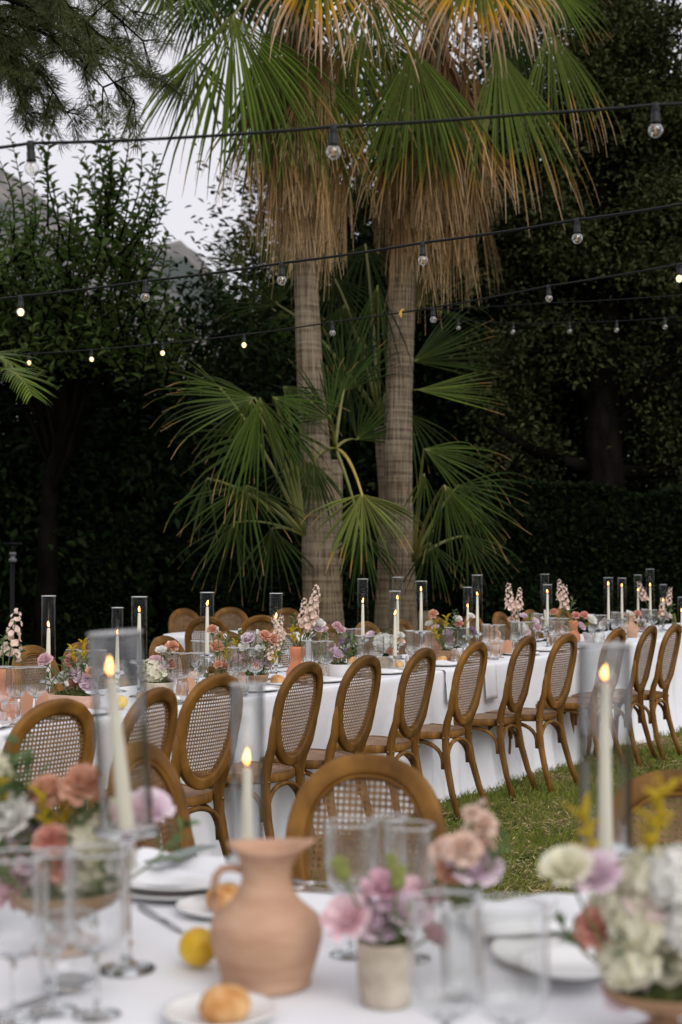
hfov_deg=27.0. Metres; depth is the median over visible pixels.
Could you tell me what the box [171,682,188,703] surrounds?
tumbler
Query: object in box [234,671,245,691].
place card
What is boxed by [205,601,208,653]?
taper candle
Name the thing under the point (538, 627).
carnation
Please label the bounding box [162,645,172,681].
leaf sprig
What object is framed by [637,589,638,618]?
taper candle
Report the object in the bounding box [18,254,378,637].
evergreen tree
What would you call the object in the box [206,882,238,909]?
bread roll
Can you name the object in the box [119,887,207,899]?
dinner plate
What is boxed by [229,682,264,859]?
glass chimney
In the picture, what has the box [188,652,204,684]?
wine glass
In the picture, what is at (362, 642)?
candle holder
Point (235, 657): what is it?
carnation
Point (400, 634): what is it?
lisianthus
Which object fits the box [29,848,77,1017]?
flute glass
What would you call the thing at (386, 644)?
hydrangea
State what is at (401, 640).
lisianthus
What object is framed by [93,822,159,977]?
candle holder
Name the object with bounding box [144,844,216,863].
menu card
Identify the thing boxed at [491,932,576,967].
dinner plate
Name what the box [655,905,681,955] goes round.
hydrangea
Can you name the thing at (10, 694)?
flute glass
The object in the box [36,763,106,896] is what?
carnation
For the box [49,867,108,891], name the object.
hydrangea
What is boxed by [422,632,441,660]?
clay jug
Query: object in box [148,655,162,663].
lisianthus
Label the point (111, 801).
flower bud
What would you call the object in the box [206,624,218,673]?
carnation
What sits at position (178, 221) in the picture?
sky
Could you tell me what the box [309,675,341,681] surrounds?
napkin
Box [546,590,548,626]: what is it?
taper candle
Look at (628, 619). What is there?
wine glass
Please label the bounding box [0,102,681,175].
string light
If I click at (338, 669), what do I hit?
concrete bowl
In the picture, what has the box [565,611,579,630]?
carnation
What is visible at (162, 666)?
lisianthus
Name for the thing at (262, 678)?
bowl
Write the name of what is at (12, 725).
tumbler
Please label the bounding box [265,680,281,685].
side plate
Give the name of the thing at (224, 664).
carnation
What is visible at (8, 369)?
date palm
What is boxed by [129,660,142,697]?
candle holder
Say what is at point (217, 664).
carnation
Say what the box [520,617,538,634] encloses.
lisianthus
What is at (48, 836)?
carnation
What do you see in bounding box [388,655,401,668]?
candle holder
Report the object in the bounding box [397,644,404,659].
candle holder
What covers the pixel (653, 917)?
lisianthus
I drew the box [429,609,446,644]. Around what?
carnation
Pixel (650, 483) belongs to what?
evergreen tree
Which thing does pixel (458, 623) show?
carnation
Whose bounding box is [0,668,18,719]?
gourd vase
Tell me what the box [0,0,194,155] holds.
pine tree
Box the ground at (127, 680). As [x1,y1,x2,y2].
[21,583,681,900]
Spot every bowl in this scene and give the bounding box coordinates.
[9,879,120,957]
[144,680,174,691]
[232,672,268,684]
[328,661,350,676]
[436,648,459,660]
[583,631,602,641]
[601,980,681,1023]
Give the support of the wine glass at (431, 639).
on the tablecloth at (488, 763)
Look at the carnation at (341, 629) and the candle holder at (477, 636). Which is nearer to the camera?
the carnation at (341, 629)
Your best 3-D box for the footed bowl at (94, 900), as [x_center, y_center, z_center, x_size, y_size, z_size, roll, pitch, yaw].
[-0.460,0.671,2.370,0.184,0.113,0.184,0,-2,0]
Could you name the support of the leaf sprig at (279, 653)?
in the bowl at (262, 678)
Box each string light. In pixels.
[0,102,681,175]
[0,203,681,316]
[4,263,681,364]
[419,314,681,333]
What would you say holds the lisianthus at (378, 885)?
in the stone pot at (383, 976)
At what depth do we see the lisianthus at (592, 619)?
10.79 m
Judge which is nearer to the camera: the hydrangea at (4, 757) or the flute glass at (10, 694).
the hydrangea at (4, 757)
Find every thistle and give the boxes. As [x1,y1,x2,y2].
[451,626,474,648]
[455,629,476,649]
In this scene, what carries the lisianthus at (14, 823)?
in the footed bowl at (94, 900)
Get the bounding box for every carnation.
[26,773,64,890]
[31,823,67,862]
[33,850,77,884]
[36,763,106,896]
[37,652,68,693]
[63,654,76,688]
[64,679,78,689]
[79,667,96,689]
[164,658,176,672]
[165,640,178,657]
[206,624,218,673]
[210,640,224,673]
[213,660,222,673]
[221,662,229,672]
[231,653,249,673]
[237,660,246,672]
[246,630,271,674]
[251,662,259,671]
[260,633,278,658]
[323,642,335,659]
[332,621,340,657]
[332,625,345,661]
[386,648,392,654]
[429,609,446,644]
[429,834,465,906]
[432,857,467,911]
[440,831,483,912]
[445,635,454,645]
[451,620,463,644]
[456,834,495,904]
[461,805,480,905]
[462,809,498,910]
[516,624,541,636]
[549,608,558,620]
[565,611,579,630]
[565,611,587,631]
[573,905,610,960]
[618,610,640,625]
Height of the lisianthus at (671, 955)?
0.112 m
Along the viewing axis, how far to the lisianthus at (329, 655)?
7.93 m
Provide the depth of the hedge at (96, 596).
17.19 m
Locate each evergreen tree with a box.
[0,214,287,646]
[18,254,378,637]
[155,9,581,611]
[190,211,335,513]
[223,300,331,515]
[347,47,681,513]
[351,62,679,640]
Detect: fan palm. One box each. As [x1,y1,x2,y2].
[118,0,439,662]
[143,353,348,611]
[207,235,507,655]
[255,308,426,607]
[331,0,624,654]
[394,442,531,645]
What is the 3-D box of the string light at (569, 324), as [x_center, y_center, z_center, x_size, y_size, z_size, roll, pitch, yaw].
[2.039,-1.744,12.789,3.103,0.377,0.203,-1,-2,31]
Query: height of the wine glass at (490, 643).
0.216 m
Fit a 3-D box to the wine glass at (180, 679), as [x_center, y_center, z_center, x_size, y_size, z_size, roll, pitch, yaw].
[-0.741,0.759,6.548,0.084,0.216,0.084,2,-3,-41]
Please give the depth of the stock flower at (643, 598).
12.70 m
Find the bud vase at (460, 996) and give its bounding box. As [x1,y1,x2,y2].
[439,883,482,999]
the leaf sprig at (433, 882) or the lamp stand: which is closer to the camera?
the leaf sprig at (433, 882)
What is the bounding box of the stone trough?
[48,690,99,708]
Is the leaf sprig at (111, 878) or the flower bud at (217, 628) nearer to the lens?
the leaf sprig at (111, 878)
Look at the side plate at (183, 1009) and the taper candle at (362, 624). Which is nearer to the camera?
the side plate at (183, 1009)
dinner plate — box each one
[0,720,9,726]
[91,707,107,714]
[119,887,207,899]
[121,883,209,890]
[177,694,215,700]
[242,685,279,691]
[299,676,342,682]
[360,668,403,673]
[421,661,457,665]
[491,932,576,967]
[502,651,541,654]
[536,648,568,651]
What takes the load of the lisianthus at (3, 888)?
in the footed bowl at (94, 900)
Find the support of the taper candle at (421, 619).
on the candle holder at (421, 634)
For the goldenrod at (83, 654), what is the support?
in the stone trough
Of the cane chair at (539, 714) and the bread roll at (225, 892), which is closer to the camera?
the bread roll at (225, 892)
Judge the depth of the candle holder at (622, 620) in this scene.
11.77 m
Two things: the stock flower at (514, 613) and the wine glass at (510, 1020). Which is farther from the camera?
the stock flower at (514, 613)
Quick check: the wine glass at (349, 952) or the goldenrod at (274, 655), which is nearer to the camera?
the wine glass at (349, 952)
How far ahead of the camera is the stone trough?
5.99 m
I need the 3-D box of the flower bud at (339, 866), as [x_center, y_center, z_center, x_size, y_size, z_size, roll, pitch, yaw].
[0.027,0.574,2.070,0.097,0.154,0.024,1,-2,-34]
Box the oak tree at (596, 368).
[418,0,681,513]
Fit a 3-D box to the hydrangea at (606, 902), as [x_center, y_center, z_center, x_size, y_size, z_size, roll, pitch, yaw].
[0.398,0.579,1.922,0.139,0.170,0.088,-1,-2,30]
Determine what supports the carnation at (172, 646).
in the stone bowl at (151, 685)
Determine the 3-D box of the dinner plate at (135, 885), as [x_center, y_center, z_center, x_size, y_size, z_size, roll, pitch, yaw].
[-0.315,0.715,2.790,0.284,0.018,0.284,0,-2,0]
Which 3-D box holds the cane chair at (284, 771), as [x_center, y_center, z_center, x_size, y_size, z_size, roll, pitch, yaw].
[-0.375,1.139,6.349,0.564,0.958,0.434,-1,-2,29]
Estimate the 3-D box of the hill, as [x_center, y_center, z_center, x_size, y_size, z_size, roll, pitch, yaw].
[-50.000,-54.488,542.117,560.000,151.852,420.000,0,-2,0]
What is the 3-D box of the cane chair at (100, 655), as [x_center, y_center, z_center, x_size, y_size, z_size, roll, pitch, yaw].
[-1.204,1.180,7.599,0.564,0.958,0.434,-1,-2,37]
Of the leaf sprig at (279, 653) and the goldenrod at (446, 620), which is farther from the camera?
the goldenrod at (446, 620)
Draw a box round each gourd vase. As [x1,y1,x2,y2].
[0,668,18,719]
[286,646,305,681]
[569,620,580,642]
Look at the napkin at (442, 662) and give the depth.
8.66 m
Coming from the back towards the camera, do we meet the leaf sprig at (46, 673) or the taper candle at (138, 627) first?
the taper candle at (138, 627)
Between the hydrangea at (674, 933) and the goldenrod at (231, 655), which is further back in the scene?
the goldenrod at (231, 655)
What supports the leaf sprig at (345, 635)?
in the concrete bowl at (338, 669)
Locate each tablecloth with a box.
[0,623,681,856]
[0,891,681,1023]
[162,631,312,677]
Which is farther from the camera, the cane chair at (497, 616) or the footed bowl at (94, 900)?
the cane chair at (497, 616)
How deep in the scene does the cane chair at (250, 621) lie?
11.43 m
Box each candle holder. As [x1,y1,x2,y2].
[39,680,49,693]
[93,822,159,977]
[111,671,126,691]
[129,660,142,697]
[198,653,215,675]
[225,855,240,865]
[268,664,283,679]
[358,639,369,668]
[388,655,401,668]
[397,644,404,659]
[414,631,428,661]
[462,636,473,652]
[471,633,483,655]
[539,631,546,640]
[542,626,553,646]
[576,843,636,947]
[603,620,613,640]
[616,618,627,637]
[659,618,666,630]
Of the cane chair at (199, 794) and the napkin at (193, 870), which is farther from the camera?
the cane chair at (199, 794)
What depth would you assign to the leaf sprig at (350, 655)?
7.89 m
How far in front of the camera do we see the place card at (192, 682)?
6.93 m
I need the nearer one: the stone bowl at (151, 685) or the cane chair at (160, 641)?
the stone bowl at (151, 685)
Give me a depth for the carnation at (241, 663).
7.17 m
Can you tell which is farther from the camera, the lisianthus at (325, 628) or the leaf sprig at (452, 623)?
the leaf sprig at (452, 623)
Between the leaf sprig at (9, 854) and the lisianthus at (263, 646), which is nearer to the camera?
the leaf sprig at (9, 854)
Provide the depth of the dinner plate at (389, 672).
8.00 m
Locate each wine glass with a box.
[0,848,48,1023]
[6,666,26,721]
[26,666,46,705]
[65,844,129,1022]
[92,649,106,695]
[171,653,189,696]
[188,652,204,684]
[195,641,210,682]
[232,648,248,692]
[247,647,263,692]
[304,641,319,679]
[318,640,333,676]
[325,817,375,959]
[357,636,371,674]
[370,636,383,674]
[383,820,434,963]
[407,891,482,1023]
[418,631,431,666]
[457,628,469,650]
[473,895,549,1023]
[483,625,494,657]
[493,624,504,657]
[511,622,522,642]
[549,618,560,641]
[558,618,569,634]
[588,615,598,641]
[596,615,606,641]
[619,612,628,628]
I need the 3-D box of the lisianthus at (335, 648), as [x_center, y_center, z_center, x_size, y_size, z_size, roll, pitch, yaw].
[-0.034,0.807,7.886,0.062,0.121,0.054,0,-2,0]
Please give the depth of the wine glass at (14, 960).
1.99 m
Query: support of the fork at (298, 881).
on the tablecloth at (330, 994)
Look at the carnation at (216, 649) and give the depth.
6.91 m
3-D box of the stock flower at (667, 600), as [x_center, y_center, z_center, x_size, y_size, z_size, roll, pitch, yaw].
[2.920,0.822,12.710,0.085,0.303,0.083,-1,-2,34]
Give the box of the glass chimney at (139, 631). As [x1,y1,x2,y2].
[87,629,154,832]
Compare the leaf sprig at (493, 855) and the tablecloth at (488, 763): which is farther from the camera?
the tablecloth at (488, 763)
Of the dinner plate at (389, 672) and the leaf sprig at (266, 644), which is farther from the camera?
the dinner plate at (389, 672)
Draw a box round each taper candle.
[46,621,50,678]
[106,655,134,830]
[115,634,119,670]
[137,606,140,660]
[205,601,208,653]
[240,749,253,838]
[274,613,277,663]
[361,598,364,639]
[393,610,396,654]
[396,595,398,642]
[419,588,422,630]
[466,604,468,635]
[476,593,478,633]
[544,610,545,629]
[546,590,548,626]
[598,665,612,850]
[607,582,609,619]
[621,584,622,617]
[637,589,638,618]
[649,584,651,614]
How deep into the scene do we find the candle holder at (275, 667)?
7.67 m
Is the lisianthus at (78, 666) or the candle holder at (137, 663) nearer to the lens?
the lisianthus at (78, 666)
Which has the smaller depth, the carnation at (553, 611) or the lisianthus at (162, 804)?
the lisianthus at (162, 804)
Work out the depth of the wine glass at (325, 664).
7.52 m
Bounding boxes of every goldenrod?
[0,777,24,844]
[26,785,55,825]
[50,797,73,827]
[67,644,78,688]
[78,637,88,690]
[222,649,230,672]
[223,646,242,671]
[231,638,249,669]
[261,649,280,672]
[287,624,296,646]
[297,627,303,645]
[428,625,448,647]
[431,617,444,648]
[442,613,450,649]
[562,792,600,850]
[634,772,681,858]
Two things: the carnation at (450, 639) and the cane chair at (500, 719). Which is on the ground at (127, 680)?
the cane chair at (500, 719)
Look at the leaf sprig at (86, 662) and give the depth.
6.06 m
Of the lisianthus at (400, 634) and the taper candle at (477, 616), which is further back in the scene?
the taper candle at (477, 616)
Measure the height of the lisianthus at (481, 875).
0.104 m
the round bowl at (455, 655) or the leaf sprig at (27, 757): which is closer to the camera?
the leaf sprig at (27, 757)
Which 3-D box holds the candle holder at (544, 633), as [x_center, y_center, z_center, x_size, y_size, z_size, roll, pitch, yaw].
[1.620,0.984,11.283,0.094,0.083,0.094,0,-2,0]
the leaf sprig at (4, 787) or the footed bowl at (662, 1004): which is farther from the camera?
the leaf sprig at (4, 787)
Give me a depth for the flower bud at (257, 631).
7.15 m
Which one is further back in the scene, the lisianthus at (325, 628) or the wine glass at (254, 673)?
the lisianthus at (325, 628)
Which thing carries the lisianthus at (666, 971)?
in the footed bowl at (662, 1004)
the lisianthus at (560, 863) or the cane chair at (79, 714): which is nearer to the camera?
the lisianthus at (560, 863)
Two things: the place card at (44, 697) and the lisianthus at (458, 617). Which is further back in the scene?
the lisianthus at (458, 617)
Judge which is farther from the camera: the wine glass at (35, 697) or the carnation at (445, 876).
the wine glass at (35, 697)
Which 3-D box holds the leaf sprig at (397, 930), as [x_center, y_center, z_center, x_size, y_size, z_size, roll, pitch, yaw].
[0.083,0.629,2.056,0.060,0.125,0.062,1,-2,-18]
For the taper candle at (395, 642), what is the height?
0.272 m
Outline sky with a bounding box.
[0,0,681,455]
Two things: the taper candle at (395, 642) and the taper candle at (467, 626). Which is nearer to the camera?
the taper candle at (395, 642)
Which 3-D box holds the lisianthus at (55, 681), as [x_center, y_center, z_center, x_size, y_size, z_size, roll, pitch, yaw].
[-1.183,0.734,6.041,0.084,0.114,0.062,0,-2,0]
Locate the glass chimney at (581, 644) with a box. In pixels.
[577,642,632,852]
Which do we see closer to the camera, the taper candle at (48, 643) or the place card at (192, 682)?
the taper candle at (48, 643)
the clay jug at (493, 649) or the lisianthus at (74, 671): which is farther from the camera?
the clay jug at (493, 649)
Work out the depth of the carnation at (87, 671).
6.01 m
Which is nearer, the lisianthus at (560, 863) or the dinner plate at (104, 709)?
the lisianthus at (560, 863)
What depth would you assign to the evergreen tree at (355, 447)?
21.24 m
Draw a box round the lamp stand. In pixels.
[3,542,22,692]
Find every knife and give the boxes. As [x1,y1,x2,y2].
[0,992,59,1012]
[138,904,184,931]
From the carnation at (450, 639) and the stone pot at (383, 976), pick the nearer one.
the stone pot at (383, 976)
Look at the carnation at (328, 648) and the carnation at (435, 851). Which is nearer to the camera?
the carnation at (435, 851)
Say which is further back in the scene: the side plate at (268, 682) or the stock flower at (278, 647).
the side plate at (268, 682)
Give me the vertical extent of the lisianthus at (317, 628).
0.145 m
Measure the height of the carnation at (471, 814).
0.158 m
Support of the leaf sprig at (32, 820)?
in the footed bowl at (94, 900)
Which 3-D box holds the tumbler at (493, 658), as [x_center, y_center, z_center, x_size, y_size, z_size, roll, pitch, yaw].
[0.991,0.909,9.202,0.082,0.093,0.082,0,-2,0]
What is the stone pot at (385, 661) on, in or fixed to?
on the tablecloth at (488, 763)
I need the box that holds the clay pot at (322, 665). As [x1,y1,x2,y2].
[318,661,332,675]
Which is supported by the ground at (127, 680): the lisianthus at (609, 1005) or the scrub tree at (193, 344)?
the scrub tree at (193, 344)
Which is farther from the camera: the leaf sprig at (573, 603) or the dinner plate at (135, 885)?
the leaf sprig at (573, 603)
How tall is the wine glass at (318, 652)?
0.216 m
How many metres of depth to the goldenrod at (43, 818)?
2.35 m
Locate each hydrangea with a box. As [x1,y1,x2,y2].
[0,751,53,888]
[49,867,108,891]
[63,812,116,869]
[80,840,121,889]
[137,658,171,682]
[373,632,392,653]
[516,621,528,632]
[586,882,628,936]
[594,936,663,990]
[604,898,672,954]
[613,846,669,908]
[643,843,681,972]
[643,960,681,1021]
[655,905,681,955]
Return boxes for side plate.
[162,991,276,1023]
[176,894,213,918]
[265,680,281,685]
[517,946,601,980]
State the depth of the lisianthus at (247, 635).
7.16 m
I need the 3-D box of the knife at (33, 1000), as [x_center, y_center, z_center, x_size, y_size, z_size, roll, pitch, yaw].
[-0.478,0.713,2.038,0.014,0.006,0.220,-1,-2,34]
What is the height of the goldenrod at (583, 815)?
0.281 m
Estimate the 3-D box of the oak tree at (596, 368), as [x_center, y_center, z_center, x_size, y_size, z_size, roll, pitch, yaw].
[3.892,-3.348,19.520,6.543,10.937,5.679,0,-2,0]
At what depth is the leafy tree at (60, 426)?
15.99 m
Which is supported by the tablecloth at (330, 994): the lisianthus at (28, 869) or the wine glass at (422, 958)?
the wine glass at (422, 958)
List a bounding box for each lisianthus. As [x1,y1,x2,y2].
[0,790,31,858]
[0,794,42,881]
[0,846,37,901]
[0,865,21,908]
[5,809,41,844]
[9,876,40,911]
[12,839,48,874]
[46,678,58,690]
[53,671,69,683]
[67,667,80,690]
[72,672,89,689]
[74,663,87,689]
[79,679,96,691]
[102,842,138,876]
[110,796,154,822]
[131,787,175,820]
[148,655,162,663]
[155,645,166,680]
[157,660,168,669]
[167,672,176,684]
[238,642,252,671]
[240,632,262,673]
[241,650,250,662]
[247,657,262,674]
[249,649,259,656]
[255,644,265,669]
[259,658,272,672]
[302,618,325,646]
[308,624,322,639]
[320,626,328,662]
[320,892,369,941]
[326,651,337,661]
[329,646,339,658]
[332,650,343,662]
[352,898,406,942]
[361,868,405,931]
[365,631,385,654]
[378,890,434,928]
[397,632,404,641]
[397,637,405,645]
[402,875,443,907]
[416,919,448,949]
[425,620,442,647]
[431,624,448,648]
[442,629,453,646]
[445,848,503,905]
[449,613,474,648]
[452,615,462,648]
[519,612,527,620]
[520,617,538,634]
[524,629,530,634]
[538,844,630,994]
[570,614,596,629]
[570,622,585,630]
[571,848,623,894]
[599,621,613,628]
[599,977,648,1013]
[612,610,635,626]
[620,898,673,985]
[622,887,672,984]
[648,945,681,974]
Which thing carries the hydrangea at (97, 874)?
in the footed bowl at (94, 900)
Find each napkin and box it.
[88,708,105,713]
[131,847,241,889]
[175,692,212,698]
[245,684,276,691]
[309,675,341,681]
[367,668,401,673]
[423,667,459,701]
[436,660,456,665]
[448,890,594,936]
[471,662,497,699]
[536,646,551,649]
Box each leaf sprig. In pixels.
[0,635,10,668]
[0,762,28,845]
[0,838,53,928]
[1,753,48,884]
[1,836,37,890]
[2,733,49,813]
[3,742,48,887]
[12,643,27,667]
[13,808,60,917]
[38,661,61,694]
[54,656,71,693]
[60,793,99,871]
[67,649,85,690]
[78,649,94,691]
[83,860,119,895]
[88,817,199,893]
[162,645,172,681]
[194,661,208,676]
[216,634,237,671]
[221,631,231,661]
[228,657,237,672]
[233,628,256,674]
[245,634,258,672]
[245,647,267,672]
[258,641,286,674]
[259,637,270,671]
[288,613,299,646]
[317,626,326,661]
[323,631,332,662]
[338,634,352,663]
[344,634,359,660]
[346,639,361,663]
[378,902,418,947]
[404,866,444,940]
[436,626,445,648]
[438,619,450,648]
[445,609,457,648]
[447,617,456,646]
[455,828,510,911]
[517,611,532,634]
[542,901,661,985]
[566,596,575,625]
[610,926,641,980]
[663,602,675,621]
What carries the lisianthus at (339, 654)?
in the concrete bowl at (338, 669)
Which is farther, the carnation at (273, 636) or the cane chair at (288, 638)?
the cane chair at (288, 638)
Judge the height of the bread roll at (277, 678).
0.049 m
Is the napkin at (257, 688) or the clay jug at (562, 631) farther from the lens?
the clay jug at (562, 631)
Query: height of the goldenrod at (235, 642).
0.207 m
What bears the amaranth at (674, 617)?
on the tablecloth at (488, 763)
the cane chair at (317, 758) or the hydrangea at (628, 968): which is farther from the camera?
the cane chair at (317, 758)
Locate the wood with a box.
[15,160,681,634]
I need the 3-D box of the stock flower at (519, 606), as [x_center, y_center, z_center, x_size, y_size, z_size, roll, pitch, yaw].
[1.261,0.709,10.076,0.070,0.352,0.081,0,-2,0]
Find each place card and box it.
[18,691,32,715]
[34,690,48,706]
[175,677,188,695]
[187,671,198,691]
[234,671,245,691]
[503,640,511,654]
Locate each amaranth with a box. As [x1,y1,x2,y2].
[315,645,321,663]
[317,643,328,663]
[511,625,515,647]
[660,613,675,628]
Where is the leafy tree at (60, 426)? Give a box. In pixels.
[0,85,199,682]
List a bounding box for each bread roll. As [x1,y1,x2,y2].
[198,984,251,1023]
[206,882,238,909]
[270,675,284,682]
[348,657,357,662]
[396,660,403,666]
[436,656,447,660]
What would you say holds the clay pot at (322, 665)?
on the tablecloth at (488, 763)
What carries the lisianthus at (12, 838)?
in the footed bowl at (94, 900)
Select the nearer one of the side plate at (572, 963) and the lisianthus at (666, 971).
the lisianthus at (666, 971)
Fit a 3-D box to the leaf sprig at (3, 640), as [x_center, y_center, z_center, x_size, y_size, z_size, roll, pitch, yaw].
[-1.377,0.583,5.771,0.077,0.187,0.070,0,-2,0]
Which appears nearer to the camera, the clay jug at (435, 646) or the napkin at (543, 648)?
the clay jug at (435, 646)
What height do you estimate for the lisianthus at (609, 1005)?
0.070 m
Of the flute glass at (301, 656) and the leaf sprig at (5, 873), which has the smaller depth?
the leaf sprig at (5, 873)
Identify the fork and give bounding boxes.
[292,879,359,888]
[293,886,343,892]
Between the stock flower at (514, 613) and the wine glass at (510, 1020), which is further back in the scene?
the stock flower at (514, 613)
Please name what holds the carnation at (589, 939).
in the footed bowl at (662, 1004)
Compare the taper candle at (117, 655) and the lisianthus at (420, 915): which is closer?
the lisianthus at (420, 915)
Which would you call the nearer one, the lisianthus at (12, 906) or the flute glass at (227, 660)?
the lisianthus at (12, 906)
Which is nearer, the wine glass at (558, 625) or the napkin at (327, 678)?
the napkin at (327, 678)
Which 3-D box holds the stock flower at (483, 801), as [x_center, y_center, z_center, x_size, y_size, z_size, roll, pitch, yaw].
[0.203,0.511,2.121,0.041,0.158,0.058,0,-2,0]
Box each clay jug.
[210,838,322,996]
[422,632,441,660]
[481,625,503,655]
[549,620,568,644]
[620,613,638,637]
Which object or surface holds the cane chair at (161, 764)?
on the ground at (127, 680)
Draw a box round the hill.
[0,167,426,490]
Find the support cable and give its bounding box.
[427,294,681,309]
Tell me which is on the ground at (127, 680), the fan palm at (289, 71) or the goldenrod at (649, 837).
the fan palm at (289, 71)
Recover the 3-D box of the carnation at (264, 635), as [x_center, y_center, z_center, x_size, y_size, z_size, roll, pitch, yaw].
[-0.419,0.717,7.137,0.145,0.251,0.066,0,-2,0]
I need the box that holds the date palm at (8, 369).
[0,350,55,404]
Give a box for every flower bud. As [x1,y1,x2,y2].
[64,680,70,690]
[69,797,115,890]
[216,627,220,672]
[246,629,258,671]
[330,855,376,934]
[360,886,378,932]
[385,853,397,928]
[389,864,406,931]
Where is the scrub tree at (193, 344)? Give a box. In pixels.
[109,295,296,441]
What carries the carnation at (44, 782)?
in the footed bowl at (94, 900)
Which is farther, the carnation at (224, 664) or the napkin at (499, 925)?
the carnation at (224, 664)
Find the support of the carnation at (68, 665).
in the stone trough
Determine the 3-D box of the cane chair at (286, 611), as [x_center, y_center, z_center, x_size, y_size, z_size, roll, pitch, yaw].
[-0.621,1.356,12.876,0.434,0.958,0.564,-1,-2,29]
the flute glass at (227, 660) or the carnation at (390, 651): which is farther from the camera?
the carnation at (390, 651)
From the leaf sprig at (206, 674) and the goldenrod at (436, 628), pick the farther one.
the goldenrod at (436, 628)
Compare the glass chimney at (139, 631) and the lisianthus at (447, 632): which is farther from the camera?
the lisianthus at (447, 632)
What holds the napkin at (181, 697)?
on the dinner plate at (200, 699)
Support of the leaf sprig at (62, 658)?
in the stone trough
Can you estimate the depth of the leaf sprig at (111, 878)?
2.34 m
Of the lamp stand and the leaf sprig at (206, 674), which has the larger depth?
the lamp stand
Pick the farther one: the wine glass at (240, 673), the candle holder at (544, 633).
the candle holder at (544, 633)
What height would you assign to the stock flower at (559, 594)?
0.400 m
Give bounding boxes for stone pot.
[357,932,415,1010]
[376,654,393,667]
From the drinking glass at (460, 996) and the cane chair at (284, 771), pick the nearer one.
the drinking glass at (460, 996)
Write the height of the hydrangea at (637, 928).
0.156 m
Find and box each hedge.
[0,507,161,675]
[156,506,463,656]
[462,478,681,642]
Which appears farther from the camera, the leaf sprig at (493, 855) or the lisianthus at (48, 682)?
the lisianthus at (48, 682)
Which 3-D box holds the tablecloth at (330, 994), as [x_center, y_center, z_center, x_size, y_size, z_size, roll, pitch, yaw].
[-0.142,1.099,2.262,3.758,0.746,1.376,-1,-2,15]
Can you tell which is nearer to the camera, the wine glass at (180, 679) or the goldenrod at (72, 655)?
the goldenrod at (72, 655)
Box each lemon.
[118,695,127,708]
[179,927,214,966]
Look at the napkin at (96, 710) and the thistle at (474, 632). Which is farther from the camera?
the thistle at (474, 632)
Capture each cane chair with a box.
[3,698,95,846]
[12,645,62,698]
[54,687,177,847]
[61,641,114,690]
[89,673,242,856]
[108,740,196,854]
[149,635,190,680]
[168,608,202,632]
[185,616,230,677]
[193,661,325,871]
[211,631,253,673]
[212,607,249,630]
[233,615,280,673]
[260,655,382,858]
[267,628,298,669]
[268,608,302,631]
[285,753,445,896]
[317,624,352,661]
[335,647,435,837]
[354,621,382,657]
[393,619,418,654]
[396,641,490,821]
[425,616,454,648]
[453,635,537,801]
[464,614,486,644]
[485,633,579,793]
[492,612,514,640]
[523,609,543,638]
[536,628,627,769]
[555,607,572,631]
[570,625,658,768]
[591,769,681,890]
[592,624,681,763]
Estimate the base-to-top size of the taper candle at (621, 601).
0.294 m
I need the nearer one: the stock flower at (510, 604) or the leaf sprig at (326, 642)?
the leaf sprig at (326, 642)
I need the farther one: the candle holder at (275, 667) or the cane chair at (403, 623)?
the cane chair at (403, 623)
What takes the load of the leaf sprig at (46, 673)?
in the stone trough
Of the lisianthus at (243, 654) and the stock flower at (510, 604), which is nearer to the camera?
the lisianthus at (243, 654)
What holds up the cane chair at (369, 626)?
on the ground at (127, 680)
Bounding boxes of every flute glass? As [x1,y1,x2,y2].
[0,666,11,722]
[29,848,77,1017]
[165,652,178,682]
[190,640,201,671]
[227,647,238,676]
[300,640,311,683]
[354,635,364,676]
[372,813,407,876]
[481,624,489,658]
[549,617,556,646]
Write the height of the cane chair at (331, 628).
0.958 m
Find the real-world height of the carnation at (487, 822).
0.144 m
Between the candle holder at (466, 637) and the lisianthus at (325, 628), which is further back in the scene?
the candle holder at (466, 637)
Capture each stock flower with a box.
[0,608,22,668]
[260,615,283,671]
[260,640,275,673]
[268,630,285,661]
[271,616,290,649]
[296,598,308,646]
[297,595,317,645]
[301,584,320,642]
[302,611,313,645]
[319,631,328,660]
[467,799,487,911]
[504,583,514,631]
[511,602,519,629]
[514,587,523,635]
[556,579,564,630]
[559,584,569,629]
[637,581,659,620]
[658,597,665,621]
[661,587,671,620]
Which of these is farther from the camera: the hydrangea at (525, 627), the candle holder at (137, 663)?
the hydrangea at (525, 627)
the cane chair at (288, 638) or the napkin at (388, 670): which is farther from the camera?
the cane chair at (288, 638)
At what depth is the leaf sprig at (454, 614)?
8.89 m
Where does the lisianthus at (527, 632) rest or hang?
in the bud vase
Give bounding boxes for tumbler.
[0,701,20,726]
[36,908,100,993]
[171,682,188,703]
[488,645,499,659]

